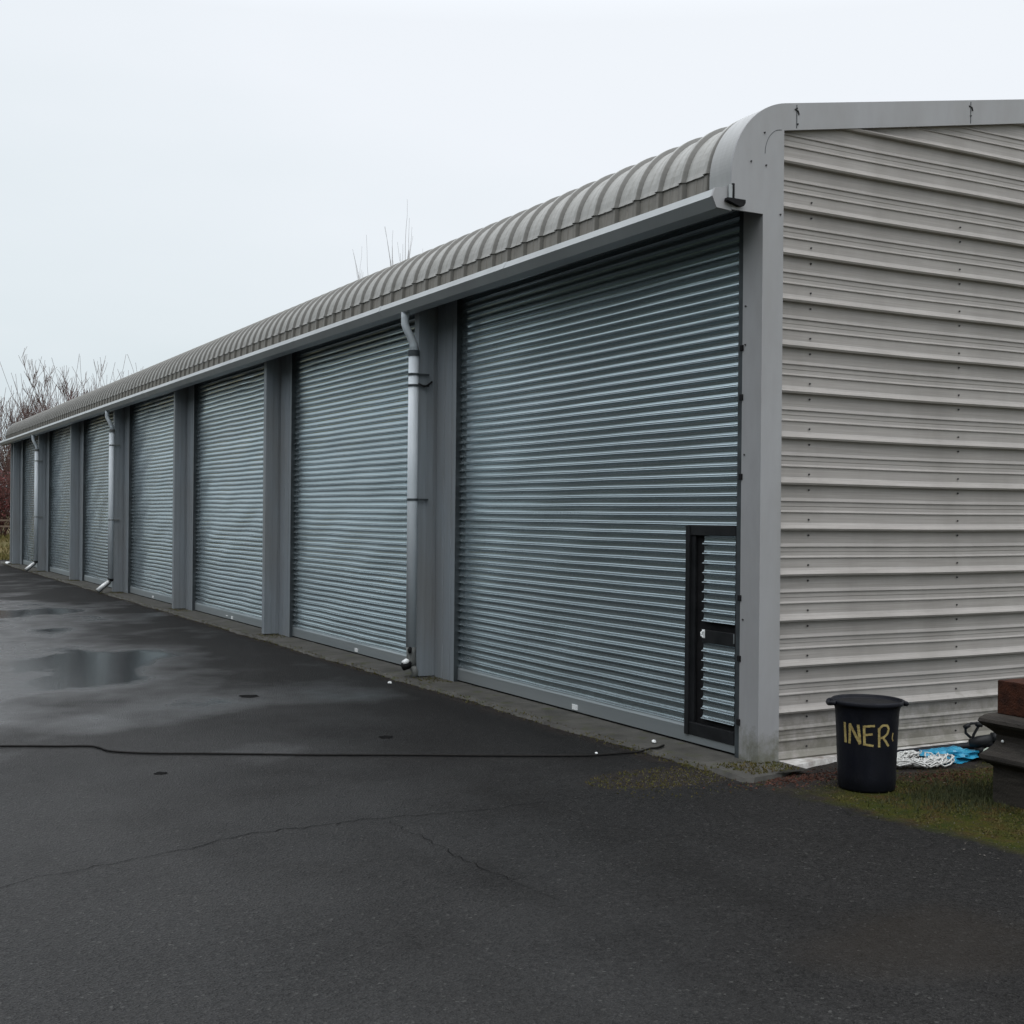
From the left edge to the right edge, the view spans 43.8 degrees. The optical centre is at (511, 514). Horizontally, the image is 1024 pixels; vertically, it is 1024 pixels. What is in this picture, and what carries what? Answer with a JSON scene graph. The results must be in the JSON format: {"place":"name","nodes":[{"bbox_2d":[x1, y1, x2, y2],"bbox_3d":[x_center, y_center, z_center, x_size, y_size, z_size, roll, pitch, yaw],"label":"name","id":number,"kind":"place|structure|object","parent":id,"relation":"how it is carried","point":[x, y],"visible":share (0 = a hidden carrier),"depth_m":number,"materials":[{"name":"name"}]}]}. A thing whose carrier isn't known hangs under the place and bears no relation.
{"place":"outdoors","nodes":[
{"label":"outdoors","id":0,"kind":"place"},
{"bbox_2d":[0,528,9,559],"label":"grass bank","id":1,"kind":"structure","parent":0,"point":[5,542],"depth_m":49.10,"materials":[{"name":"green plant"}]},
{"bbox_2d":[0,519,9,526],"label":"rail fence","id":2,"kind":"object","parent":1,"relation":"on","point":[4,520],"depth_m":50.84,"materials":[{"name":"brown wood"}]},
{"bbox_2d":[0,444,10,535],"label":"shrub","id":3,"kind":"object","parent":1,"relation":"on","point":[4,504],"visible":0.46,"depth_m":51.88,"materials":[{"name":"red plant"}]},
{"bbox_2d":[0,357,56,533],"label":"shrub","id":4,"kind":"object","parent":1,"relation":"on","point":[4,447],"visible":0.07,"depth_m":53.81,"materials":[{"name":"brown plant"}]},
{"bbox_2d":[3,396,58,427],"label":"bare tree","id":5,"kind":"object","parent":1,"relation":"on","point":[28,413],"visible":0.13,"depth_m":56.55,"materials":[{"name":"brown plant"}]},
{"bbox_2d":[0,373,76,493],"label":"shrub","id":6,"kind":"object","parent":1,"relation":"on","point":[6,451],"visible":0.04,"depth_m":55.07,"materials":[{"name":"brown plant"}]},
{"bbox_2d":[16,347,89,421],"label":"bare tree","id":7,"kind":"object","parent":1,"relation":"on","point":[62,387],"visible":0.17,"depth_m":56.84,"materials":[{"name":"brown plant"}]},
{"bbox_2d":[12,359,142,417],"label":"shrub","id":8,"kind":"object","parent":1,"relation":"on","point":[62,391],"visible":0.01,"depth_m":56.70,"materials":[{"name":"brown plant"}]},
{"bbox_2d":[75,356,106,397],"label":"bare tree","id":9,"kind":"object","parent":1,"relation":"on","point":[96,378],"visible":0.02,"depth_m":60.08,"materials":[{"name":"brown plant"}]},
{"bbox_2d":[62,354,133,399],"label":"shrub","id":10,"kind":"object","parent":1,"relation":"on","point":[98,376],"depth_m":57.55,"materials":[{"name":"brown plant"}]},
{"bbox_2d":[0,560,1023,1023],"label":"asphalt yard","id":11,"kind":"structure","parent":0,"point":[738,904],"depth_m":6.51,"materials":[{"name":"black asphalt"}]},
{"bbox_2d":[239,695,257,696],"bbox_3d":[-2.565,1.772,12.416,0.182,0.001,0.185,1,0,-21],"label":"pothole","id":12,"kind":"object","parent":11,"relation":"on","point":[249,695],"visible":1,"depth_m":12.45,"materials":[{"name":"black asphalt"}]},
{"bbox_2d":[0,793,620,887],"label":"crack","id":13,"kind":"object","parent":11,"relation":"on","point":[288,828],"visible":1,"depth_m":7.20,"materials":[{"name":"black asphalt"}]},
{"bbox_2d":[0,744,664,756],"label":"hose","id":14,"kind":"object","parent":11,"relation":"on","point":[299,754],"visible":1,"depth_m":9.42,"materials":[{"name":"black rubber"}]},
{"bbox_2d":[353,236,367,278],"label":"bare tree","id":15,"kind":"object","parent":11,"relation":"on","point":[358,277],"visible":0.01,"depth_m":47.62,"materials":[{"name":"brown plant"}]},
{"bbox_2d":[385,222,412,265],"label":"bare tree","id":16,"kind":"object","parent":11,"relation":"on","point":[408,257],"visible":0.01,"depth_m":46.76,"materials":[{"name":"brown plant"}]},
{"bbox_2d":[0,561,808,782],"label":"concrete apron","id":17,"kind":"object","parent":11,"relation":"on","point":[690,753],"visible":0.72,"depth_m":11.86,"materials":[{"name":"grey concrete"}]},
{"bbox_2d":[4,564,798,774],"bbox_3d":[-7.472,1.706,25.525,0.664,0.050,38.260,1,0,-29],"label":"moss","id":18,"kind":"object","parent":17,"relation":"on","point":[733,763],"visible":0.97,"depth_m":10.02,"materials":[{"name":"green plant"}]},
{"bbox_2d":[0,99,1023,763],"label":"garage building","id":19,"kind":"structure","parent":17,"relation":"on","point":[712,439],"depth_m":10.42,"materials":[{"name":"metal"}]},
{"bbox_2d":[401,826,558,899],"bbox_3d":[-0.268,1.794,6.678,0.061,0.001,1.781,1,0,-32],"label":"crack","id":20,"kind":"object","parent":11,"relation":"on","point":[473,862],"visible":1,"depth_m":6.59,"materials":[{"name":"black asphalt"}]},
{"bbox_2d":[585,761,1023,839],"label":"moss","id":21,"kind":"object","parent":11,"relation":"on","point":[899,788],"visible":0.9,"depth_m":8.41,"materials":[{"name":"green plant"}]},
{"bbox_2d":[703,767,992,791],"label":"leaf litter","id":22,"kind":"object","parent":11,"relation":"on","point":[809,778],"visible":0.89,"depth_m":8.79,"materials":[{"name":"brown plant"}]},
{"bbox_2d":[826,694,908,792],"bbox_3d":[2.364,1.523,8.479,0.469,0.590,0.469,1,0,-45],"label":"rubbish bin","id":23,"kind":"object","parent":11,"relation":"on","point":[867,726],"visible":1,"depth_m":8.32,"materials":[{"name":"plastic"}]},
{"bbox_2d":[780,740,967,768],"bbox_3d":[6.314,1.846,11.544,9.960,0.046,0.258,1,0,-29],"label":"painted footing","id":24,"kind":"object","parent":11,"relation":"on","point":[808,762],"visible":0.36,"depth_m":9.28,"materials":[{"name":"white paint"}]},
{"bbox_2d":[897,750,954,767],"bbox_3d":[2.936,1.783,9.290,0.673,0.068,0.435,1,0,-29],"label":"netting","id":25,"kind":"object","parent":11,"relation":"on","point":[916,759],"visible":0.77,"depth_m":9.19,"materials":[{"name":"white plastic"}]},
{"bbox_2d":[897,742,992,751],"bbox_3d":[3.394,1.803,9.840,1.621,0.052,0.060,1,0,-29],"label":"drain pipe","id":26,"kind":"object","parent":11,"relation":"on","point":[964,745],"visible":0.23,"depth_m":9.79,"materials":[{"name":"plastic"}]},
{"bbox_2d":[919,746,978,763],"bbox_3d":[3.250,1.782,9.492,0.546,0.089,0.336,1,0,-29],"label":"plastic bag","id":27,"kind":"object","parent":11,"relation":"on","point":[961,755],"visible":0.77,"depth_m":9.42,"materials":[{"name":"blue plastic"}]},
{"bbox_2d":[963,722,995,760],"bbox_3d":[3.499,1.693,9.499,0.272,0.292,0.097,1,0,0],"label":"valve fitting","id":28,"kind":"object","parent":11,"relation":"on","point":[979,743],"visible":0.88,"depth_m":9.48,"materials":[{"name":"black metal"}]},
{"bbox_2d":[978,712,1023,808],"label":"stone pedestal","id":29,"kind":"object","parent":11,"relation":"on","point":[1003,755],"visible":0.98,"depth_m":7.99,"materials":[{"name":"grey stone"}]},
{"bbox_2d":[998,678,1023,717],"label":"rusty block","id":30,"kind":"object","parent":29,"relation":"on","point":[1011,697],"depth_m":8.01,"materials":[{"name":"brown metal"}]},
{"bbox_2d":[0,0,1023,486],"label":"sky","id":31,"kind":"structure","parent":0,"point":[177,177],"materials":[{"name":"white"}]},
{"bbox_2d":[799,766,1023,825],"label":"grass","id":32,"kind":"structure","parent":0,"point":[978,791],"depth_m":8.21,"materials":[{"name":"green plant"}]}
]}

